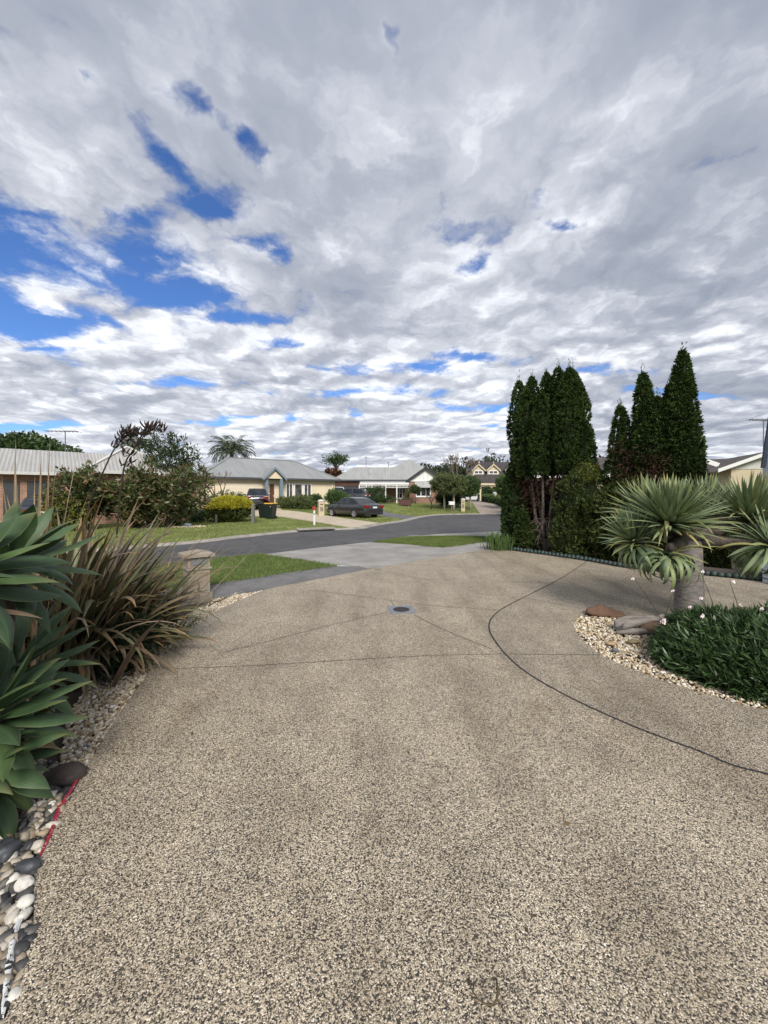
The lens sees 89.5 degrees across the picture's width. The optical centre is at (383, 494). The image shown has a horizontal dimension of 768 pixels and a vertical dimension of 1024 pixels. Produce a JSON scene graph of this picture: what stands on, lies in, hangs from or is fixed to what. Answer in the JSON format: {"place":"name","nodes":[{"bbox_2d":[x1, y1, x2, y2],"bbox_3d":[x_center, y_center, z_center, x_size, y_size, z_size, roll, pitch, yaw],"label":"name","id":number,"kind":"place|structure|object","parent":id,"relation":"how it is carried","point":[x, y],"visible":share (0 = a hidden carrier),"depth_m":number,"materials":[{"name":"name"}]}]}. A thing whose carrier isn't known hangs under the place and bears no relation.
{"place":"outdoors","nodes":[
{"label":"outdoors","id":0,"kind":"place"},
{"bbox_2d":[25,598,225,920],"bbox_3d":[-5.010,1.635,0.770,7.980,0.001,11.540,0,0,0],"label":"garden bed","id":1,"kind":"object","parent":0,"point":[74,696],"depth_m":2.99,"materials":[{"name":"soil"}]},
{"bbox_2d":[0,759,77,1023],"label":"river pebbles","id":2,"kind":"object","parent":1,"relation":"on","point":[38,816],"visible":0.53,"depth_m":1.58,"materials":[{"name":"stone"}]},
{"bbox_2d":[0,836,22,862],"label":"rock","id":3,"kind":"object","parent":2,"relation":"on","point":[10,846],"visible":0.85,"depth_m":1.71,"materials":[{"name":"stone"}]},
{"bbox_2d":[1,908,24,1017],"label":"plastic film","id":4,"kind":"object","parent":2,"relation":"on","point":[9,966],"visible":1,"depth_m":1.31,"materials":[{"name":"plastic"}]},
{"bbox_2d":[14,875,34,891],"bbox_3d":[-1.467,1.588,1.578,0.070,0.049,0.053,0,0,0],"label":"stone","id":5,"kind":"object","parent":2,"relation":"on","point":[23,882],"visible":1,"depth_m":1.57,"materials":[{"name":"stone"}]},
{"bbox_2d":[16,894,34,908],"bbox_3d":[-1.400,1.589,1.513,0.061,0.037,0.046,0,0,0],"label":"stone","id":6,"kind":"object","parent":2,"relation":"on","point":[25,901],"visible":1,"depth_m":1.50,"materials":[{"name":"stone"}]},
{"bbox_2d":[14,858,41,873],"bbox_3d":[-1.521,1.588,1.654,0.102,0.049,0.054,0,0,0],"label":"stone","id":7,"kind":"object","parent":2,"relation":"on","point":[26,866],"visible":1,"depth_m":1.64,"materials":[{"name":"stone"}]},
{"bbox_2d":[42,761,87,787],"bbox_3d":[-1.807,1.587,2.190,0.232,0.100,0.152,0,0,-11],"label":"rock","id":8,"kind":"object","parent":2,"relation":"on","point":[67,774],"visible":0.74,"depth_m":2.16,"materials":[{"name":"stone"}]},
{"bbox_2d":[0,645,91,838],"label":"agave","id":9,"kind":"object","parent":1,"relation":"on","point":[23,780],"visible":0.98,"depth_m":1.94,"materials":[{"name":"green plant"}]},
{"bbox_2d":[0,501,102,651],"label":"agave","id":10,"kind":"object","parent":1,"relation":"on","point":[24,551],"visible":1,"depth_m":2.08,"materials":[{"name":"green plant"}]},
{"bbox_2d":[7,600,99,740],"bbox_3d":[-2.233,1.147,2.361,0.960,1.021,0.923,0,0,0],"label":"agave","id":11,"kind":"object","parent":1,"relation":"on","point":[43,642],"visible":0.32,"depth_m":2.47,"materials":[{"name":"green plant"}]},
{"bbox_2d":[1,442,179,689],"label":"flax","id":12,"kind":"object","parent":1,"relation":"on","point":[78,582],"visible":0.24,"depth_m":3.05,"materials":[{"name":"brown plant"}]},
{"bbox_2d":[76,603,164,686],"bbox_3d":[-2.424,1.355,3.581,0.678,0.687,0.759,0,0,23],"label":"flax","id":13,"kind":"object","parent":1,"relation":"on","point":[115,664],"visible":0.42,"depth_m":3.45,"materials":[{"name":"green plant"}]},
{"bbox_2d":[25,419,257,700],"bbox_3d":[-2.887,0.581,3.705,3.261,2.575,2.844,0,0,-20],"label":"flax","id":14,"kind":"object","parent":1,"relation":"on","point":[114,570],"visible":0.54,"depth_m":3.67,"materials":[{"name":"green plant"}]},
{"bbox_2d":[59,589,265,766],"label":"gravel","id":15,"kind":"structure","parent":1,"relation":"on","point":[97,723],"depth_m":2.95,"materials":[{"name":"gravel"}]},
{"bbox_2d":[157,610,206,647],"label":"strap tuft","id":16,"kind":"object","parent":15,"relation":"on","point":[178,626],"visible":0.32,"depth_m":4.24,"materials":[{"name":"plant"}]},
{"bbox_2d":[178,549,214,603],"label":"letterbox pillar","id":17,"kind":"structure","parent":1,"relation":"on","point":[193,559],"depth_m":5.82,"materials":[{"name":"stone"}]},
{"bbox_2d":[131,554,336,589],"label":"verge","id":18,"kind":"structure","parent":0,"point":[247,568],"depth_m":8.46,"materials":[{"name":"plant"}]},
{"bbox_2d":[161,566,368,607],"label":"footpath","id":19,"kind":"structure","parent":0,"point":[229,588],"depth_m":7.19,"materials":[{"name":"concrete"}]},
{"bbox_2d":[51,500,500,547],"bbox_3d":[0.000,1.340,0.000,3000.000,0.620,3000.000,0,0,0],"label":"ground","id":20,"kind":"structure","parent":0,"point":[391,505],"depth_m":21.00,"materials":[{"name":"plant"}]},
{"bbox_2d":[19,497,53,522],"bbox_3d":[-17.462,0.903,19.783,2.164,1.474,4.765,0,0,-40],"label":"sedan","id":21,"kind":"object","parent":20,"relation":"on","point":[26,503],"visible":0.06,"depth_m":18.45,"materials":[{"name":"blue paint"}]},
{"bbox_2d":[0,430,84,452],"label":"round tree","id":22,"kind":"object","parent":20,"relation":"on","point":[33,441],"visible":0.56,"depth_m":40.36,"materials":[{"name":"green plant"}]},
{"bbox_2d":[36,490,91,531],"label":"hedge shrub","id":23,"kind":"object","parent":20,"relation":"on","point":[77,509],"visible":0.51,"depth_m":16.84,"materials":[{"name":"green plant"}]},
{"bbox_2d":[31,459,114,528],"bbox_3d":[-13.967,0.069,17.964,2.935,3.468,4.003,0,0,0],"label":"hedge shrub","id":24,"kind":"object","parent":20,"relation":"on","point":[81,481],"visible":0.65,"depth_m":17.51,"materials":[{"name":"green plant"}]},
{"bbox_2d":[0,446,177,523],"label":"house","id":25,"kind":"structure","parent":20,"relation":"on","point":[28,463],"depth_m":22.85,"materials":[{"name":"metal"}]},
{"bbox_2d":[3,481,18,516],"bbox_3d":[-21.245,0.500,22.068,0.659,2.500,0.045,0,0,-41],"label":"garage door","id":26,"kind":"structure","parent":25,"relation":"in","point":[8,486],"depth_m":22.00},
{"bbox_2d":[27,481,45,496],"bbox_3d":[-20.428,0.500,22.767,0.841,2.500,0.045,0,0,-41],"label":"window","id":27,"kind":"structure","parent":25,"relation":"in","point":[30,484],"depth_m":22.66,"materials":[{"name":"glass"}]},
{"bbox_2d":[86,454,166,528],"bbox_3d":[-12.022,0.045,18.452,3.282,3.945,3.339,0,0,0],"label":"hedge shrub","id":28,"kind":"object","parent":20,"relation":"on","point":[132,492],"visible":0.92,"depth_m":18.01,"materials":[{"name":"green plant"}]},
{"bbox_2d":[118,434,154,453],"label":"tree","id":29,"kind":"object","parent":20,"relation":"on","point":[137,448],"visible":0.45,"depth_m":32.66,"materials":[{"name":"green plant"}]},
{"bbox_2d":[139,431,207,520],"bbox_3d":[-13.098,-1.113,23.938,3.711,5.830,3.358,0,0,0],"label":"feathery tree","id":30,"kind":"object","parent":20,"relation":"on","point":[172,453],"visible":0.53,"depth_m":23.62,"materials":[{"name":"green plant"}]},
{"bbox_2d":[135,461,217,527],"bbox_3d":[-10.584,0.116,19.178,4.335,3.514,3.472,0,0,30],"label":"hedge shrub","id":31,"kind":"object","parent":20,"relation":"on","point":[169,498],"visible":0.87,"depth_m":18.81,"materials":[{"name":"green plant"}]},
{"bbox_2d":[186,509,207,521],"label":"shrub","id":32,"kind":"object","parent":20,"relation":"on","point":[199,516],"visible":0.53,"depth_m":22.55,"materials":[{"name":"green plant"}]},
{"bbox_2d":[195,470,229,496],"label":"bare tree","id":33,"kind":"object","parent":20,"relation":"on","point":[226,473],"visible":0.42,"depth_m":27.28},
{"bbox_2d":[206,490,252,502],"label":"green bush","id":34,"kind":"object","parent":20,"relation":"on","point":[226,492],"visible":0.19,"depth_m":26.21,"materials":[{"name":"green plant"}]},
{"bbox_2d":[204,494,255,521],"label":"dome bush","id":35,"kind":"object","parent":20,"relation":"on","point":[230,508],"visible":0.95,"depth_m":22.31,"materials":[{"name":"yellow plant"}]},
{"bbox_2d":[207,434,255,463],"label":"palm tree","id":36,"kind":"object","parent":20,"relation":"on","point":[226,450],"visible":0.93,"depth_m":48.47,"materials":[{"name":"green plant"}]},
{"bbox_2d":[258,498,270,517],"bbox_3d":[-8.207,0.969,26.641,0.613,1.362,0.808,0,0,20],"label":"wheelie bin","id":37,"kind":"object","parent":20,"relation":"on","point":[261,508],"visible":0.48,"depth_m":26.35,"materials":[{"name":"black paint"}]},
{"bbox_2d":[195,457,341,506],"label":"house","id":38,"kind":"structure","parent":20,"relation":"on","point":[275,478],"depth_m":37.76,"materials":[{"name":"beige brick"}]},
{"bbox_2d":[222,483,258,495],"bbox_3d":[-13.058,0.225,35.318,3.237,2.350,0.065,0,0,-36],"label":"garage door","id":39,"kind":"structure","parent":38,"relation":"in","point":[243,488],"depth_m":35.16,"materials":[{"name":"metal"}]},
{"bbox_2d":[286,483,292,496],"bbox_3d":[-9.298,-0.271,38.033,0.725,1.561,0.080,0,0,-36],"label":"window","id":40,"kind":"structure","parent":38,"relation":"in","point":[289,486],"depth_m":38.00,"materials":[{"name":"white paint"}]},
{"bbox_2d":[294,483,302,496],"bbox_3d":[-8.538,-0.271,38.581,0.882,1.561,0.080,0,0,-36],"label":"window","id":41,"kind":"structure","parent":38,"relation":"in","point":[298,488],"depth_m":38.58,"materials":[{"name":"white paint"}]},
{"bbox_2d":[264,503,277,517],"bbox_3d":[-7.484,1.111,25.626,0.613,1.078,0.843,0,0,12],"label":"wheelie bin","id":42,"kind":"object","parent":20,"relation":"on","point":[270,510],"visible":0.95,"depth_m":25.33,"materials":[{"name":"black paint"}]},
{"bbox_2d":[66,513,500,552],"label":"kerb","id":43,"kind":"structure","parent":20,"relation":"on","point":[244,536],"depth_m":15.76,"materials":[{"name":"concrete"}]},
{"bbox_2d":[295,527,335,531],"bbox_3d":[-3.033,1.565,17.184,1.700,0.130,0.530,0,0,-27],"label":"storm drain","id":44,"kind":"object","parent":43,"relation":"in","point":[316,529],"visible":0.99,"depth_m":16.97,"materials":[{"name":"grey concrete"}]},
{"bbox_2d":[274,495,298,507],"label":"green bush","id":45,"kind":"object","parent":20,"relation":"on","point":[282,502],"visible":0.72,"depth_m":33.06,"materials":[{"name":"green plant"}]},
{"bbox_2d":[289,494,317,509],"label":"green bush","id":46,"kind":"object","parent":20,"relation":"on","point":[304,501],"visible":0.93,"depth_m":32.73,"materials":[{"name":"green plant"}]},
{"bbox_2d":[318,499,323,515],"bbox_3d":[-4.652,1.049,28.576,0.528,1.320,0.528,0,0,-25],"label":"letterbox","id":47,"kind":"object","parent":20,"relation":"on","point":[320,507],"visible":0.84,"depth_m":28.39,"materials":[{"name":"beige brick"}]},
{"bbox_2d":[322,467,343,476],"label":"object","id":48,"kind":"object","parent":20,"relation":"on","point":[334,471],"visible":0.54,"depth_m":63.21,"materials":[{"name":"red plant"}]},
{"bbox_2d":[321,451,349,469],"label":"pine tree","id":49,"kind":"object","parent":20,"relation":"on","point":[337,460],"visible":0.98,"depth_m":77.43,"materials":[{"name":"green plant"}]},
{"bbox_2d":[323,487,349,504],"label":"green bush","id":50,"kind":"object","parent":20,"relation":"on","point":[334,494],"visible":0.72,"depth_m":34.88,"materials":[{"name":"green plant"}]},
{"bbox_2d":[326,497,383,517],"bbox_3d":[-2.191,0.952,27.783,2.164,1.474,4.765,0,0,-42],"label":"sedan","id":51,"kind":"object","parent":20,"relation":"on","point":[355,507],"visible":0.98,"depth_m":26.61,"materials":[{"name":"grey paint"}]},
{"bbox_2d":[324,512,402,523],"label":"grass","id":52,"kind":"structure","parent":20,"relation":"on","point":[378,518],"depth_m":25.90,"materials":[{"name":"plant"}]},
{"bbox_2d":[367,485,385,496],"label":"standard shrub","id":53,"kind":"object","parent":20,"relation":"on","point":[380,489],"visible":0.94,"depth_m":42.76,"materials":[{"name":"green plant"}]},
{"bbox_2d":[371,494,398,503],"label":"hedge","id":54,"kind":"object","parent":20,"relation":"on","point":[381,498],"visible":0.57,"depth_m":42.24,"materials":[{"name":"green plant"}]},
{"bbox_2d":[335,460,438,502],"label":"house","id":55,"kind":"structure","parent":20,"relation":"on","point":[397,481],"depth_m":45.92,"materials":[{"name":"white brick"}]},
{"bbox_2d":[409,484,420,503],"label":"topiary","id":56,"kind":"object","parent":20,"relation":"on","point":[415,489],"visible":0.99,"depth_m":42.27,"materials":[{"name":"green plant"}]},
{"bbox_2d":[428,471,462,509],"bbox_3d":[5.754,-0.318,36.537,3.442,3.892,2.813,0,0,0],"label":"olive tree","id":57,"kind":"object","parent":20,"relation":"on","point":[434,482],"visible":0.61,"depth_m":36.13,"materials":[{"name":"green plant"}]},
{"bbox_2d":[435,491,465,505],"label":"dark shrub","id":58,"kind":"object","parent":20,"relation":"on","point":[439,498],"visible":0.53,"depth_m":38.56,"materials":[{"name":"green plant"}]},
{"bbox_2d":[438,473,469,510],"bbox_3d":[6.386,-0.174,35.446,2.951,3.760,2.676,0,0,0],"label":"olive tree","id":59,"kind":"object","parent":20,"relation":"on","point":[454,484],"visible":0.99,"depth_m":34.93,"materials":[{"name":"green plant"}]},
{"bbox_2d":[438,450,478,475],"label":"bare tree","id":60,"kind":"object","parent":20,"relation":"on","point":[470,460],"visible":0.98,"depth_m":45.75,"materials":[{"name":"plant"}]},
{"bbox_2d":[461,475,480,509],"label":"ball tree","id":61,"kind":"object","parent":20,"relation":"on","point":[474,486],"visible":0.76,"depth_m":35.43,"materials":[{"name":"green plant"}]},
{"bbox_2d":[464,461,508,500],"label":"house","id":62,"kind":"structure","parent":20,"relation":"on","point":[487,473],"depth_m":61.68,"materials":[{"name":"beige brick"}]},
{"bbox_2d":[481,494,507,506],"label":"hedge","id":63,"kind":"object","parent":20,"relation":"on","point":[491,498],"visible":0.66,"depth_m":44.88,"materials":[{"name":"green plant"}]},
{"bbox_2d":[494,474,505,495],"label":"ball tree","id":64,"kind":"object","parent":20,"relation":"on","point":[498,482],"visible":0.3,"depth_m":35.71,"materials":[{"name":"green plant"}]},
{"bbox_2d":[420,447,603,476],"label":"distant wood","id":65,"kind":"object","parent":20,"relation":"on","point":[447,469],"visible":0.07,"depth_m":127.78,"materials":[{"name":"plant"}]},
{"bbox_2d":[526,457,611,487],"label":"house","id":66,"kind":"structure","parent":20,"relation":"on","point":[601,460],"depth_m":25.01,"materials":[{"name":"brown tile"}]},
{"bbox_2d":[701,452,762,497],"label":"house","id":67,"kind":"structure","parent":20,"relation":"on","point":[740,466],"depth_m":17.70,"materials":[{"name":"brown tile"}]},
{"bbox_2d":[95,514,501,565],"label":"road","id":68,"kind":"structure","parent":0,"point":[428,525],"depth_m":14.88,"materials":[{"name":"asphalt"}]},
{"bbox_2d":[249,505,375,526],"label":"beige driveway","id":69,"kind":"structure","parent":0,"point":[338,521],"depth_m":25.85,"materials":[{"name":"concrete"}]},
{"bbox_2d":[245,488,269,504],"bbox_3d":[-10.994,0.380,33.593,2.230,1.704,4.555,0,0,-18],"label":"hatchback","id":70,"kind":"object","parent":69,"relation":"on","point":[254,494],"visible":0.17,"depth_m":31.64,"materials":[{"name":"blue paint"}]},
{"bbox_2d":[264,540,502,568],"bbox_3d":[0.957,1.632,11.623,8.448,0.040,3.901,0,0,-35],"label":"crossover","id":71,"kind":"object","parent":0,"point":[370,555],"visible":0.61,"depth_m":10.50,"materials":[{"name":"concrete"}]},
{"bbox_2d":[0,0,767,484],"label":"sky","id":72,"kind":"structure","parent":0,"point":[307,230],"materials":[{"name":"white"}]},
{"bbox_2d":[4,550,767,1023],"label":"driveway","id":73,"kind":"structure","parent":0,"point":[344,858],"depth_m":1.77,"materials":[{"name":"concrete"}]},
{"bbox_2d":[40,779,78,856],"bbox_3d":[-1.629,1.594,1.943,0.033,0.013,0.530,0,0,-23],"label":"plastic film","id":74,"kind":"object","parent":73,"relation":"on","point":[58,812],"visible":1,"depth_m":1.91,"materials":[{"name":"plastic"}]},
{"bbox_2d":[174,654,474,668],"bbox_3d":[-0.379,1.597,3.721,3.110,0.001,0.050,0,0,-6],"label":"saw cut","id":75,"kind":"object","parent":73,"relation":"on","point":[321,661],"visible":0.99,"depth_m":3.69,"materials":[{"name":"concrete"}]},
{"bbox_2d":[387,605,415,613],"bbox_3d":[0.239,1.596,5.348,0.350,0.008,0.350,0,0,-8],"label":"drain grate","id":76,"kind":"object","parent":73,"relation":"on","point":[400,610],"visible":1,"depth_m":5.34,"materials":[{"name":"metal"}]},
{"bbox_2d":[469,976,498,1005],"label":"twig","id":77,"kind":"object","parent":73,"relation":"on","point":[495,1001],"visible":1,"depth_m":1.23,"materials":[{"name":"wood"}]},
{"bbox_2d":[381,511,415,518],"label":"grey driveway","id":78,"kind":"structure","parent":0,"point":[387,514],"depth_m":29.33,"materials":[{"name":"concrete"}]},
{"bbox_2d":[342,488,370,498],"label":"wagon","id":79,"kind":"object","parent":78,"relation":"on","point":[357,492],"visible":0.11,"depth_m":40.07,"materials":[{"name":"grey paint"}]},
{"bbox_2d":[383,506,475,515],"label":"grass","id":80,"kind":"structure","parent":0,"point":[414,511],"depth_m":34.65,"materials":[{"name":"plant"}]},
{"bbox_2d":[373,535,489,546],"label":"grass","id":81,"kind":"structure","parent":0,"point":[437,540],"depth_m":13.37,"materials":[{"name":"plant"}]},
{"bbox_2d":[427,531,500,535],"bbox_3d":[4.481,1.632,15.226,5.360,0.040,2.508,0,0,-21],"label":"kerb","id":82,"kind":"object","parent":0,"point":[474,533],"visible":0.29,"depth_m":15.44,"materials":[{"name":"concrete"}]},
{"bbox_2d":[467,501,500,514],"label":"paved driveway","id":83,"kind":"structure","parent":0,"point":[483,507],"depth_m":38.02,"materials":[{"name":"concrete"}]},
{"bbox_2d":[511,544,735,568],"bbox_3d":[7.762,1.620,9.880,5.832,0.001,9.730,0,0,-39],"label":"garden bed","id":84,"kind":"object","parent":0,"point":[588,557],"visible":0.1,"depth_m":9.81,"materials":[{"name":"soil"}]},
{"bbox_2d":[477,531,523,551],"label":"strap tuft","id":85,"kind":"object","parent":84,"relation":"on","point":[495,542],"visible":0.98,"depth_m":11.02,"materials":[{"name":"plant"}]},
{"bbox_2d":[499,369,556,550],"bbox_3d":[4.271,-1.043,11.477,1.520,5.658,2.343,0,0,0],"label":"conifer","id":86,"kind":"object","parent":84,"relation":"on","point":[528,430],"visible":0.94,"depth_m":11.26,"materials":[{"name":"green plant"}]},
{"bbox_2d":[516,521,541,551],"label":"conifer bush","id":87,"kind":"object","parent":84,"relation":"on","point":[529,540],"visible":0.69,"depth_m":10.96,"materials":[{"name":"plant"}]},
{"bbox_2d":[523,476,546,542],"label":"conifer bush","id":88,"kind":"object","parent":84,"relation":"on","point":[534,487],"visible":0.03,"depth_m":12.27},
{"bbox_2d":[528,473,574,541],"bbox_3d":[5.396,0.362,11.833,1.815,2.896,1.595,0,0,0],"label":"conifer bush","id":89,"kind":"object","parent":84,"relation":"on","point":[547,497],"visible":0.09,"depth_m":11.75,"materials":[{"name":"plant"}]},
{"bbox_2d":[538,358,598,550],"bbox_3d":[4.985,-1.156,10.968,1.334,5.638,1.949,0,0,-31],"label":"conifer","id":90,"kind":"object","parent":84,"relation":"on","point":[573,441],"visible":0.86,"depth_m":10.43,"materials":[{"name":"green plant"}]},
{"bbox_2d":[546,457,604,556],"bbox_3d":[5.182,0.474,10.260,1.761,2.930,1.367,0,0,0],"label":"conifer bush","id":91,"kind":"object","parent":84,"relation":"on","point":[569,518],"visible":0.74,"depth_m":10.02,"materials":[{"name":"plant"}]},
{"bbox_2d":[576,481,631,561],"bbox_3d":[5.706,0.736,9.655,1.387,2.160,1.637,0,0,-43],"label":"conifer bush","id":92,"kind":"object","parent":84,"relation":"on","point":[598,531],"visible":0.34,"depth_m":9.50,"materials":[{"name":"plant"}]},
{"bbox_2d":[601,396,641,496],"bbox_3d":[5.934,-0.425,9.679,1.286,4.152,0.972,0,0,-41],"label":"conifer","id":93,"kind":"object","parent":84,"relation":"on","point":[619,460],"visible":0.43,"depth_m":9.66,"materials":[{"name":"green plant"}]},
{"bbox_2d":[591,474,655,559],"bbox_3d":[6.130,0.658,9.528,1.859,2.394,1.437,0,0,28],"label":"conifer bush","id":94,"kind":"object","parent":84,"relation":"on","point":[613,493],"visible":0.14,"depth_m":9.34,"materials":[{"name":"plant"}]},
{"bbox_2d":[610,519,664,563],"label":"conifer bush","id":95,"kind":"object","parent":84,"relation":"on","point":[615,547],"visible":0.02,"depth_m":8.75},
{"bbox_2d":[624,364,678,483],"bbox_3d":[6.377,-0.792,9.283,1.119,4.888,1.263,0,0,37],"label":"conifer","id":96,"kind":"object","parent":84,"relation":"on","point":[646,415],"visible":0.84,"depth_m":9.25,"materials":[{"name":"green plant"}]},
{"bbox_2d":[656,341,709,490],"bbox_3d":[6.845,-0.948,8.922,0.963,5.199,1.077,0,0,0],"label":"conifer","id":97,"kind":"object","parent":84,"relation":"on","point":[683,420],"visible":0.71,"depth_m":8.74,"materials":[{"name":"green plant"}]},
{"bbox_2d":[702,524,735,568],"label":"conifer bush","id":98,"kind":"object","parent":84,"relation":"on","point":[714,558],"visible":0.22,"depth_m":8.02,"materials":[{"name":"plant"}]},
{"bbox_2d":[704,567,761,580],"bbox_3d":[7.074,1.540,7.218,2.126,0.150,0.200,0,0,39],"label":"sleeper","id":99,"kind":"object","parent":84,"relation":"on","point":[723,570],"depth_m":7.51,"materials":[{"name":"wood"}]},
{"bbox_2d":[707,512,759,556],"bbox_3d":[8.707,0.969,9.098,0.168,1.362,5.695,0,0,-41],"label":"paling fence","id":100,"kind":"object","parent":84,"relation":"on","point":[742,532],"visible":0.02,"depth_m":9.36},
{"bbox_2d":[490,561,767,772],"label":"paved path","id":101,"kind":"structure","parent":0,"point":[526,632],"depth_m":3.66,"materials":[{"name":"concrete"}]},
{"bbox_2d":[488,561,767,773],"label":"expansion joint","id":102,"kind":"object","parent":101,"relation":"on","point":[601,711],"visible":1,"depth_m":2.90,"materials":[{"name":"rubber"}]},
{"bbox_2d":[760,420,767,583],"bbox_3d":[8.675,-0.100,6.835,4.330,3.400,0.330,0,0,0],"label":"house","id":103,"kind":"structure","parent":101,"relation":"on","point":[764,463],"depth_m":6.69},
{"bbox_2d":[574,615,767,709],"bbox_3d":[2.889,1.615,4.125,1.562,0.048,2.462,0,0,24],"label":"gravel","id":104,"kind":"structure","parent":0,"point":[601,633],"depth_m":3.95,"materials":[{"name":"gravel"}]},
{"bbox_2d":[586,604,613,617],"bbox_3d":[2.857,1.554,5.132,0.365,0.196,0.202,0,0,9],"label":"rock","id":105,"kind":"object","parent":104,"relation":"on","point":[600,610],"visible":0.86,"depth_m":5.08,"materials":[{"name":"stone"}]},
{"bbox_2d":[614,614,664,634],"bbox_3d":[3.012,1.521,4.518,0.710,0.178,0.213,0,0,-7],"label":"driftwood","id":106,"kind":"object","parent":104,"relation":"on","point":[627,624],"visible":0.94,"depth_m":4.46,"materials":[{"name":"wood"}]},
{"bbox_2d":[638,621,658,634],"bbox_3d":[3.087,1.561,4.490,0.308,0.160,0.213,0,0,0],"label":"rock","id":107,"kind":"object","parent":104,"relation":"on","point":[648,627],"visible":0.29,"depth_m":4.43,"materials":[{"name":"stone"}]},
{"bbox_2d":[594,471,767,615],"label":"dragon tree","id":108,"kind":"object","parent":104,"relation":"on","point":[678,513],"visible":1,"depth_m":4.59,"materials":[{"name":"leaf"},{"name":"pale grey-brown bark"}]},
{"bbox_2d":[645,599,767,708],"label":"leafy shrub","id":109,"kind":"object","parent":104,"relation":"on","point":[720,648],"visible":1,"depth_m":3.43,"materials":[{"name":"green plant"}]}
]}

